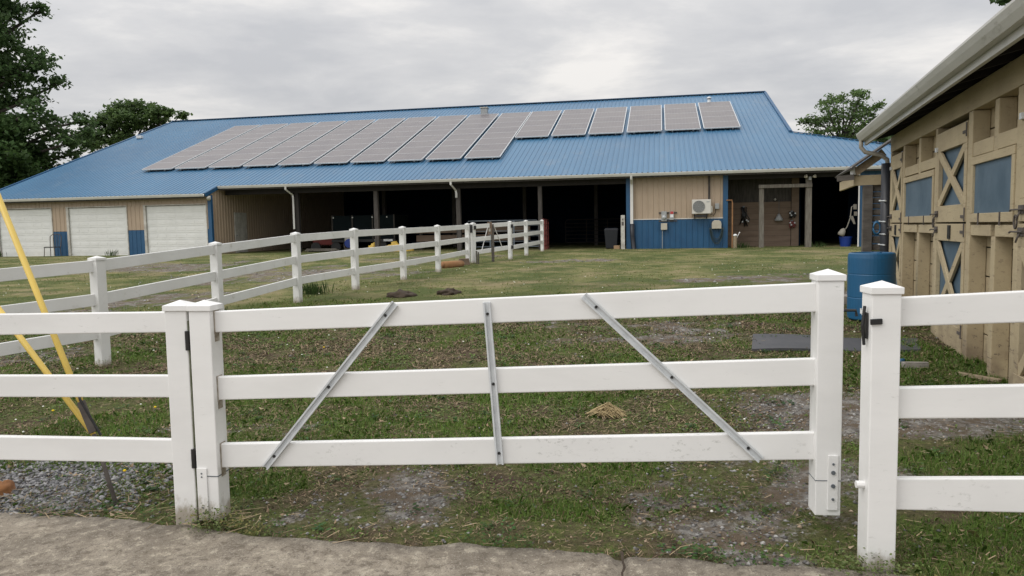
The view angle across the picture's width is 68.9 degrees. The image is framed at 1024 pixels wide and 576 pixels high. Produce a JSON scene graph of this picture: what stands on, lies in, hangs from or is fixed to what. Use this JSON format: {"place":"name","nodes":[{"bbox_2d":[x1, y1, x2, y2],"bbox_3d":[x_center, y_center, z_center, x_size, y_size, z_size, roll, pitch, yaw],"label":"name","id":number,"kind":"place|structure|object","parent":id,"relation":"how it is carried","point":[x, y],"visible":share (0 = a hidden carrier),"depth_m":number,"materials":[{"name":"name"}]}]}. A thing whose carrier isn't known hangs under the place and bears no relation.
{"place":"outdoors","nodes":[
{"label":"outdoors","id":0,"kind":"place"},
{"bbox_2d":[0,512,909,575],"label":"road","id":1,"kind":"structure","parent":0,"point":[54,545],"depth_m":3.79,"materials":[{"name":"concrete"}]},
{"bbox_2d":[620,551,625,575],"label":"road joint","id":2,"kind":"object","parent":1,"relation":"on","point":[622,560],"visible":1,"depth_m":3.57,"materials":[{"name":"grey concrete"}]},
{"bbox_2d":[1,0,1007,169],"label":"sky","id":3,"kind":"structure","parent":0,"point":[205,59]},
{"bbox_2d":[0,239,1023,575],"bbox_3d":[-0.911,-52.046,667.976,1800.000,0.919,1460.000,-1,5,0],"label":"ground","id":4,"kind":"structure","parent":0,"point":[584,281],"depth_m":6.00,"materials":[{"name":"green plant"}]},
{"bbox_2d":[0,111,60,188],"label":"bushy tree","id":5,"kind":"object","parent":4,"relation":"on","point":[19,161],"visible":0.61,"depth_m":48.52,"materials":[{"name":"green plant"}]},
{"bbox_2d":[0,0,104,170],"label":"oak tree","id":6,"kind":"object","parent":4,"relation":"on","point":[13,74],"visible":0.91,"depth_m":50.99,"materials":[{"name":"green plant"}]},
{"bbox_2d":[44,234,61,256],"bbox_3d":[-21.817,-2.007,35.476,0.571,1.118,0.637,-1,5,0],"label":"garden chair","id":7,"kind":"object","parent":4,"relation":"on","point":[50,247],"visible":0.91,"depth_m":35.68,"materials":[{"name":"black metal"}]},
{"bbox_2d":[0,193,118,505],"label":"guy anchor","id":8,"kind":"object","parent":4,"relation":"on","point":[82,414],"visible":0.62,"depth_m":4.71,"materials":[{"name":"yellow plastic"},{"name":"galvanised steel"}]},
{"bbox_2d":[0,300,202,525],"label":"fence","id":9,"kind":"object","parent":4,"relation":"on","point":[174,384],"visible":0.78,"depth_m":4.30,"materials":[{"name":"white plastic"}]},
{"bbox_2d":[105,250,118,255],"bbox_3d":[-18.626,-1.658,34.755,0.543,0.368,0.734,-3,5,-20],"label":"weed clump","id":10,"kind":"object","parent":4,"relation":"on","point":[110,253],"visible":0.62,"depth_m":34.76,"materials":[{"name":"green plant"}]},
{"bbox_2d":[70,98,192,153],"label":"oak tree","id":11,"kind":"object","parent":4,"relation":"on","point":[119,115],"visible":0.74,"depth_m":69.43,"materials":[{"name":"green plant"}]},
{"bbox_2d":[0,223,469,366],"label":"fence","id":12,"kind":"object","parent":4,"relation":"on","point":[99,298],"visible":0.91,"depth_m":11.30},
{"bbox_2d":[302,281,333,294],"bbox_3d":[-4.021,-0.028,15.344,0.708,0.335,0.669,2,5,31],"label":"weed clump","id":13,"kind":"object","parent":4,"relation":"on","point":[314,289],"visible":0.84,"depth_m":15.32,"materials":[{"name":"green plant"}]},
{"bbox_2d":[386,289,417,297],"bbox_3d":[-2.144,0.097,14.398,0.551,0.157,0.584,-5,6,-42],"label":"manure pile","id":14,"kind":"object","parent":4,"relation":"on","point":[399,293],"visible":1,"depth_m":14.22,"materials":[{"name":"brown soil"}]},
{"bbox_2d":[0,91,891,256],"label":"barn","id":15,"kind":"structure","parent":4,"relation":"on","point":[114,197],"depth_m":35.59,"materials":[{"name":"blue metal"}]},
{"bbox_2d":[0,208,54,256],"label":"garage door","id":16,"kind":"structure","parent":15,"relation":"in","point":[33,227],"depth_m":36.33,"materials":[{"name":"white metal"}]},
{"bbox_2d":[65,206,129,255],"bbox_3d":[-19.727,-2.594,35.604,3.310,2.580,0.150,0,5,11],"label":"garage door","id":17,"kind":"structure","parent":15,"relation":"in","point":[90,231],"depth_m":35.62,"materials":[{"name":"white metal"}]},
{"bbox_2d":[143,203,207,252],"bbox_3d":[-15.640,-2.601,34.801,3.280,2.580,0.150,0,5,11],"label":"garage door","id":18,"kind":"structure","parent":15,"relation":"in","point":[184,226],"depth_m":34.81,"materials":[{"name":"white metal"}]},
{"bbox_2d":[142,125,259,171],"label":"solar panel column","id":19,"kind":"structure","parent":15,"relation":"on","point":[190,153],"depth_m":41.85,"materials":[{"name":"glass"}]},
{"bbox_2d":[175,124,287,170],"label":"solar panel column","id":20,"kind":"structure","parent":15,"relation":"on","point":[213,156],"depth_m":41.45,"materials":[{"name":"glass"}]},
{"bbox_2d":[234,212,247,252],"bbox_3d":[-13.372,-2.635,36.922,0.100,2.170,1.070,0,5,11],"label":"side door","id":21,"kind":"structure","parent":15,"relation":"in","point":[240,219],"depth_m":36.82,"materials":[{"name":"grey metal"}]},
{"bbox_2d":[209,122,316,168],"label":"solar panel column","id":22,"kind":"structure","parent":15,"relation":"on","point":[243,156],"depth_m":41.12,"materials":[{"name":"glass"}]},
{"bbox_2d":[243,121,345,167],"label":"solar panel column","id":23,"kind":"structure","parent":15,"relation":"on","point":[286,149],"depth_m":40.74,"materials":[{"name":"glass"}]},
{"bbox_2d":[305,248,339,251],"bbox_3d":[-9.024,-1.762,35.441,1.718,0.215,0.518,0,5,15],"label":"plank pile","id":24,"kind":"object","parent":15,"relation":"on","point":[323,250],"visible":0.62,"depth_m":35.39,"materials":[{"name":"grey wood"}]},
{"bbox_2d":[311,239,342,249],"bbox_3d":[-9.514,-2.274,37.371,2.118,0.936,0.994,-1,5,0],"label":"garden cart","id":25,"kind":"object","parent":15,"relation":"on","point":[316,244],"visible":0.65,"depth_m":36.91,"materials":[{"name":"red paint"}]},
{"bbox_2d":[278,119,375,166],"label":"solar panel column","id":26,"kind":"structure","parent":15,"relation":"on","point":[319,148],"depth_m":40.39,"materials":[{"name":"glass"}]},
{"bbox_2d":[344,239,349,249],"bbox_3d":[-7.777,-2.055,36.086,0.500,0.653,0.612,0,5,11],"label":"drum","id":27,"kind":"object","parent":15,"relation":"on","point":[347,245],"visible":0.45,"depth_m":35.81,"materials":[{"name":"blue plastic"}]},
{"bbox_2d":[314,118,405,165],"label":"solar panel column","id":28,"kind":"structure","parent":15,"relation":"on","point":[356,145],"depth_m":40.02,"materials":[{"name":"glass"}]},
{"bbox_2d":[331,214,408,249],"bbox_3d":[-7.105,-2.753,37.435,3.300,1.795,2.200,0,5,11],"label":"box trailer","id":29,"kind":"object","parent":15,"relation":"on","point":[358,222],"visible":0.59,"depth_m":36.54,"materials":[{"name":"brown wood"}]},
{"bbox_2d":[350,116,435,163],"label":"solar panel column","id":30,"kind":"structure","parent":15,"relation":"on","point":[388,145],"depth_m":39.62,"materials":[{"name":"glass"}]},
{"bbox_2d":[388,241,414,250],"bbox_3d":[-5.324,-1.856,34.456,1.680,0.632,0.749,-1,5,0],"label":"tarp heap","id":31,"kind":"object","parent":15,"relation":"on","point":[394,243],"visible":0.3,"depth_m":34.34,"materials":[{"name":"yellow plastic"}]},
{"bbox_2d":[387,115,466,162],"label":"solar panel column","id":32,"kind":"structure","parent":15,"relation":"on","point":[425,142],"depth_m":39.26,"materials":[{"name":"glass"}]},
{"bbox_2d":[426,113,498,161],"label":"solar panel column","id":33,"kind":"structure","parent":15,"relation":"on","point":[459,141],"depth_m":38.89,"materials":[{"name":"glass"}]},
{"bbox_2d":[416,226,529,249],"bbox_3d":[-1.874,-2.409,35.788,5.600,1.200,0.190,0,5,11],"label":"feed bunk","id":34,"kind":"object","parent":15,"relation":"on","point":[420,237],"visible":0.3,"depth_m":35.84,"materials":[{"name":"wood"}]},
{"bbox_2d":[480,107,488,113],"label":"roof vent","id":35,"kind":"object","parent":15,"relation":"on","point":[484,110],"visible":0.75,"depth_m":44.38,"materials":[{"name":"grey metal"}]},
{"bbox_2d":[464,112,530,159],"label":"solar panel column","id":36,"kind":"structure","parent":15,"relation":"on","point":[496,139],"depth_m":38.51,"materials":[{"name":"glass"}]},
{"bbox_2d":[467,219,538,247],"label":"tube gate","id":37,"kind":"structure","parent":15,"relation":"attached to","point":[514,241],"depth_m":33.45,"materials":[{"name":"grey metal"}]},
{"bbox_2d":[515,110,561,138],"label":"solar panel column","id":38,"kind":"structure","parent":15,"relation":"on","point":[540,124],"depth_m":40.25,"materials":[{"name":"glass"}]},
{"bbox_2d":[542,219,548,249],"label":"tube gate","id":39,"kind":"structure","parent":15,"relation":"attached to","point":[545,241],"depth_m":33.26,"materials":[{"name":"metal"}]},
{"bbox_2d":[551,108,593,137],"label":"solar panel column","id":40,"kind":"structure","parent":15,"relation":"on","point":[571,122],"depth_m":39.94,"materials":[{"name":"glass"}]},
{"bbox_2d":[565,218,625,242],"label":"tube gate","id":41,"kind":"structure","parent":15,"relation":"attached to","point":[586,234],"depth_m":37.71,"materials":[{"name":"metal"}]},
{"bbox_2d":[588,107,626,135],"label":"solar panel column","id":42,"kind":"structure","parent":15,"relation":"on","point":[610,120],"depth_m":39.62,"materials":[{"name":"glass"}]},
{"bbox_2d":[604,228,618,248],"bbox_3d":[4.356,-2.146,32.638,0.622,0.950,0.658,0,5,11],"label":"trash can","id":43,"kind":"object","parent":15,"relation":"on","point":[611,237],"visible":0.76,"depth_m":32.36,"materials":[{"name":"black plastic"}]},
{"bbox_2d":[627,105,661,133],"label":"solar panel column","id":44,"kind":"structure","parent":15,"relation":"on","point":[647,118],"depth_m":39.32,"materials":[{"name":"glass"}]},
{"bbox_2d":[661,223,666,248],"bbox_3d":[6.428,-2.172,31.566,0.260,1.130,0.120,0,5,11],"label":"junction box","id":45,"kind":"object","parent":15,"relation":"attached to","point":[663,226],"visible":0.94,"depth_m":31.48,"materials":[{"name":"beige plastic"}]},
{"bbox_2d":[670,211,673,219],"bbox_3d":[6.728,-3.055,31.441,0.170,0.380,0.104,0,5,11],"label":"solar switch box","id":46,"kind":"object","parent":15,"relation":"attached to","point":[671,215],"visible":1,"depth_m":31.39,"materials":[{"name":"grey metal"}]},
{"bbox_2d":[664,103,700,131],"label":"solar panel column","id":47,"kind":"structure","parent":15,"relation":"on","point":[684,116],"depth_m":39.00,"materials":[{"name":"glass"}]},
{"bbox_2d":[692,199,711,218],"bbox_3d":[7.903,-3.284,31.041,0.820,0.780,0.379,0,5,11],"label":"air conditioner","id":48,"kind":"object","parent":15,"relation":"attached to","point":[702,206],"visible":1,"depth_m":30.87,"materials":[{"name":"grey metal"}]},
{"bbox_2d":[711,203,718,215],"bbox_3d":[8.418,-3.266,31.088,0.396,0.502,0.112,0,5,11],"label":"disconnect box","id":49,"kind":"object","parent":15,"relation":"attached to","point":[716,205],"visible":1,"depth_m":31.01,"materials":[{"name":"grey metal"}]},
{"bbox_2d":[710,220,723,243],"bbox_3d":[8.518,-2.323,31.102,0.569,0.996,0.200,0,5,11],"label":"hose reel","id":50,"kind":"object","parent":15,"relation":"attached to","point":[716,224],"visible":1,"depth_m":31.01,"materials":[{"name":"beige plastic"}]},
{"bbox_2d":[698,101,740,129],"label":"solar panel column","id":51,"kind":"structure","parent":15,"relation":"on","point":[721,114],"depth_m":38.67,"materials":[{"name":"glass"}]},
{"bbox_2d":[739,206,749,226],"bbox_3d":[10.066,-3.096,32.316,0.438,0.894,0.084,0,5,11],"label":"halter","id":52,"kind":"object","parent":15,"relation":"hanging from","point":[743,215],"visible":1,"depth_m":32.31,"materials":[{"name":"black leather"}]},
{"bbox_2d":[774,198,782,220],"bbox_3d":[11.449,-3.365,32.025,0.356,1.000,0.359,-4,5,-31],"label":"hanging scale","id":53,"kind":"object","parent":15,"relation":"hanging from","point":[778,217],"visible":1,"depth_m":31.96,"materials":[{"name":"grey metal"}]},
{"bbox_2d":[789,220,795,227],"bbox_3d":[11.995,-2.720,31.929,0.315,0.369,0.085,0,5,11],"label":"halter","id":54,"kind":"object","parent":15,"relation":"hanging from","point":[792,222],"visible":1,"depth_m":31.92,"materials":[{"name":"red paint"}]},
{"bbox_2d":[789,211,796,217],"bbox_3d":[11.987,-3.128,31.896,0.344,0.350,0.085,0,5,11],"label":"halter","id":55,"kind":"object","parent":15,"relation":"hanging from","point":[792,215],"visible":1,"depth_m":31.89,"materials":[{"name":"black leather"}]},
{"bbox_2d":[804,174,816,179],"bbox_3d":[12.066,-4.486,30.195,0.492,0.224,0.198,0,5,11],"label":"floodlight","id":56,"kind":"object","parent":15,"relation":"attached to","point":[813,176],"visible":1,"depth_m":30.17,"materials":[{"name":"grey metal"}]},
{"bbox_2d":[838,204,856,236],"bbox_3d":[13.655,-2.746,30.385,0.740,1.310,0.273,0,5,11],"label":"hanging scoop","id":57,"kind":"object","parent":15,"relation":"hanging from","point":[841,232],"visible":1,"depth_m":30.35,"materials":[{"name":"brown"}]},
{"bbox_3d":[6.582,-3.009,31.529,0.760,0.400,0.012,0,5,11],"label":"mounting strip","id":58,"kind":"object","parent":15,"relation":"attached to","visible":0},
{"bbox_2d":[661,211,666,220],"bbox_3d":[6.407,-3.021,31.468,0.220,0.420,0.180,0,5,11],"label":"electric meter","id":59,"kind":"object","parent":58,"relation":"attached to","point":[663,215],"visible":1,"depth_m":31.45,"materials":[{"name":"grey metal"}]},
{"bbox_2d":[436,288,461,295],"bbox_3d":[-1.226,0.060,14.516,0.434,0.136,0.448,3,6,43],"label":"manure pile","id":60,"kind":"object","parent":4,"relation":"on","point":[448,291],"visible":0.94,"depth_m":14.39,"materials":[{"name":"brown soil"}]},
{"bbox_2d":[441,260,463,267],"bbox_3d":[-1.811,-0.714,22.716,0.230,0.230,0.950,2,5,32],"label":"clay pipe","id":61,"kind":"object","parent":4,"relation":"on","point":[449,264],"visible":0.9,"depth_m":22.54,"materials":[{"name":"orange ceramic"}]},
{"bbox_2d":[3,261,903,511],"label":"wildflowers","id":62,"kind":"object","parent":4,"relation":"on","point":[124,470],"visible":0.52,"depth_m":9.35,"materials":[{"name":"plant"}]},
{"bbox_2d":[459,258,469,264],"bbox_3d":[-1.525,-0.839,23.760,0.340,0.200,0.200,-2,5,-17],"label":"step block","id":63,"kind":"object","parent":4,"relation":"on","point":[466,261],"depth_m":23.71,"materials":[{"name":"brown wood"}]},
{"bbox_2d":[470,222,507,262],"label":"gate","id":64,"kind":"structure","parent":4,"relation":"on","point":[474,239],"depth_m":24.50,"materials":[{"name":"white"}]},
{"bbox_2d":[487,222,494,261],"bbox_3d":[-0.700,-1.439,24.841,0.215,1.520,0.092,-1,5,-6],"label":"sign post","id":65,"kind":"object","parent":4,"relation":"on","point":[490,230],"visible":0.88,"depth_m":24.81,"materials":[{"name":"grey wood"}]},
{"bbox_2d":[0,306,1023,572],"bbox_3d":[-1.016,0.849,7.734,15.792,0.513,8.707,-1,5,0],"label":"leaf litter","id":66,"kind":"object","parent":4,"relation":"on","point":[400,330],"visible":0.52,"depth_m":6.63,"materials":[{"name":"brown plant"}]},
{"bbox_2d":[0,254,1023,573],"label":"gravel","id":67,"kind":"structure","parent":4,"relation":"on","point":[38,480],"depth_m":4.91,"materials":[{"name":"grey gravel"}]},
{"bbox_2d":[0,479,15,495],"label":"rock","id":68,"kind":"object","parent":67,"relation":"on","point":[6,486],"visible":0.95,"depth_m":4.92,"materials":[{"name":"orange stone"}]},
{"bbox_2d":[185,269,857,520],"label":"gate","id":69,"kind":"structure","parent":4,"relation":"on","point":[215,455],"depth_m":4.03,"materials":[{"name":"white plastic"}]},
{"bbox_2d":[508,220,543,258],"bbox_3d":[0.637,-1.711,28.303,0.247,1.802,5.593,0,5,14],"label":"fence","id":70,"kind":"object","parent":4,"relation":"on","point":[525,234],"visible":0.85,"depth_m":27.55,"materials":[{"name":"white plastic"}]},
{"bbox_2d":[586,402,626,418],"bbox_3d":[0.773,0.993,6.142,0.350,0.117,0.192,0,5,14],"label":"hay clump","id":71,"kind":"object","parent":4,"relation":"on","point":[608,409],"visible":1,"depth_m":6.11,"materials":[{"name":"plant"}]},
{"bbox_2d":[621,215,624,248],"bbox_3d":[4.731,-2.331,31.852,0.170,1.540,0.106,0,5,11],"label":"gate post board","id":72,"kind":"object","parent":4,"relation":"on","point":[622,231],"visible":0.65,"depth_m":31.80,"materials":[{"name":"wood"}]},
{"bbox_2d":[733,232,739,247],"bbox_3d":[9.230,-1.919,30.669,0.287,0.770,0.160,0,5,11],"label":"bollard","id":73,"kind":"object","parent":4,"relation":"on","point":[735,240],"visible":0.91,"depth_m":30.62,"materials":[{"name":"white"}]},
{"bbox_2d":[734,240,750,247],"bbox_3d":[9.418,-1.799,30.721,0.665,0.356,0.611,-2,5,-10],"label":"weed clump","id":74,"kind":"object","parent":4,"relation":"on","point":[742,246],"visible":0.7,"depth_m":30.63,"materials":[{"name":"green plant"}]},
{"bbox_2d":[811,240,826,246],"bbox_3d":[12.441,-1.778,30.185,0.539,0.304,0.452,-1,5,0],"label":"weed clump","id":75,"kind":"object","parent":4,"relation":"on","point":[822,244],"visible":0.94,"depth_m":30.14,"materials":[{"name":"green plant"}]},
{"bbox_2d":[752,334,920,352],"bbox_3d":[3.671,0.638,8.482,1.793,0.082,0.939,1,5,19],"label":"rubber mat","id":76,"kind":"object","parent":4,"relation":"on","point":[788,342],"visible":0.55,"depth_m":8.54,"materials":[{"name":"grey rubber"}]},
{"bbox_2d":[795,88,886,140],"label":"locust tree","id":77,"kind":"object","parent":4,"relation":"on","point":[855,108],"visible":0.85,"depth_m":60.60,"materials":[{"name":"green plant"}]},
{"bbox_2d":[839,236,851,246],"bbox_3d":[13.672,-1.886,30.617,0.511,0.440,0.505,-1,5,0],"label":"bucket","id":78,"kind":"object","parent":4,"relation":"on","point":[845,241],"visible":0.94,"depth_m":30.44,"materials":[{"name":"blue plastic"}]},
{"bbox_2d":[844,294,846,304],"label":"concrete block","id":79,"kind":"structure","parent":4,"relation":"on","point":[845,299],"depth_m":11.27,"materials":[{"name":"beige concrete"}]},
{"bbox_2d":[849,122,892,144],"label":"broadleaf tree","id":80,"kind":"object","parent":4,"relation":"on","point":[883,140],"visible":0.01,"depth_m":70.76,"materials":[{"name":"green plant"}]},
{"bbox_2d":[847,252,895,320],"bbox_3d":[4.780,-0.029,9.936,0.584,0.892,0.584,-3,5,-23],"label":"barrel","id":81,"kind":"object","parent":4,"relation":"on","point":[866,268],"visible":0.73,"depth_m":9.72,"materials":[{"name":"blue plastic"}]},
{"bbox_2d":[901,362,928,368],"bbox_3d":[3.944,0.750,7.309,0.220,0.066,0.100,0,5,9],"label":"paver","id":82,"kind":"object","parent":4,"relation":"on","point":[918,364],"visible":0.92,"depth_m":7.26,"materials":[{"name":"concrete"}]},
{"bbox_2d":[835,0,1023,383],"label":"stable","id":83,"kind":"structure","parent":4,"relation":"on","point":[948,182],"depth_m":7.54,"materials":[{"name":"beige paint"}]},
{"bbox_2d":[872,221,879,235],"bbox_3d":[5.869,-0.964,12.014,0.123,0.242,0.041,0,5,18],"label":"rope hank","id":84,"kind":"object","parent":83,"relation":"hanging from","point":[874,232],"visible":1,"depth_m":12.00,"materials":[{"name":"blue fabric"}]},
{"bbox_2d":[886,220,901,285],"bbox_3d":[5.842,-0.412,11.402,0.108,1.285,1.044,0,5,18],"label":"stable door","id":85,"kind":"structure","parent":83,"relation":"in","point":[895,230],"depth_m":11.21,"materials":[{"name":"beige paint"}]},
{"bbox_2d":[886,152,903,222],"bbox_3d":[5.823,-1.503,11.315,0.108,1.022,1.044,0,5,18],"label":"stable door","id":86,"kind":"structure","parent":83,"relation":"in","point":[896,168],"depth_m":11.29,"materials":[{"name":"beige paint"}]},
{"bbox_2d":[929,218,965,355],"bbox_3d":[4.856,-0.073,8.339,0.108,1.437,1.434,0,5,18],"label":"stable door","id":87,"kind":"structure","parent":83,"relation":"in","point":[949,250],"depth_m":8.22,"materials":[{"name":"beige paint"}]},
{"bbox_2d":[930,120,968,221],"bbox_3d":[4.836,-1.240,8.246,0.108,1.022,1.434,0,5,18],"label":"stable door","id":88,"kind":"structure","parent":83,"relation":"in","point":[951,150],"depth_m":8.16,"materials":[{"name":"beige paint"}]},
{"bbox_2d":[1008,214,1023,383],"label":"stable door","id":89,"kind":"structure","parent":83,"relation":"in","point":[1018,367],"depth_m":6.05,"materials":[{"name":"beige paint"}]},
{"bbox_2d":[1009,94,1023,220],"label":"stable door","id":90,"kind":"structure","parent":83,"relation":"in","point":[1020,209],"depth_m":5.99,"materials":[{"name":"beige paint"}]},
{"bbox_2d":[855,281,1023,572],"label":"fence","id":91,"kind":"object","parent":4,"relation":"on","point":[887,403],"visible":1,"depth_m":3.40,"materials":[{"name":"white plastic"}]},
{"bbox_2d":[955,372,1001,382],"bbox_3d":[4.255,0.812,6.812,0.060,0.030,0.400,-3,5,-24],"label":"board","id":92,"kind":"object","parent":4,"relation":"on","point":[991,379],"visible":0.69,"depth_m":6.76,"materials":[{"name":"beige wood"}]},
{"bbox_2d":[989,0,1010,5],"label":"maple tree","id":93,"kind":"object","parent":4,"relation":"on","point":[1002,2],"visible":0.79,"depth_m":27.42,"materials":[{"name":"green plant"}]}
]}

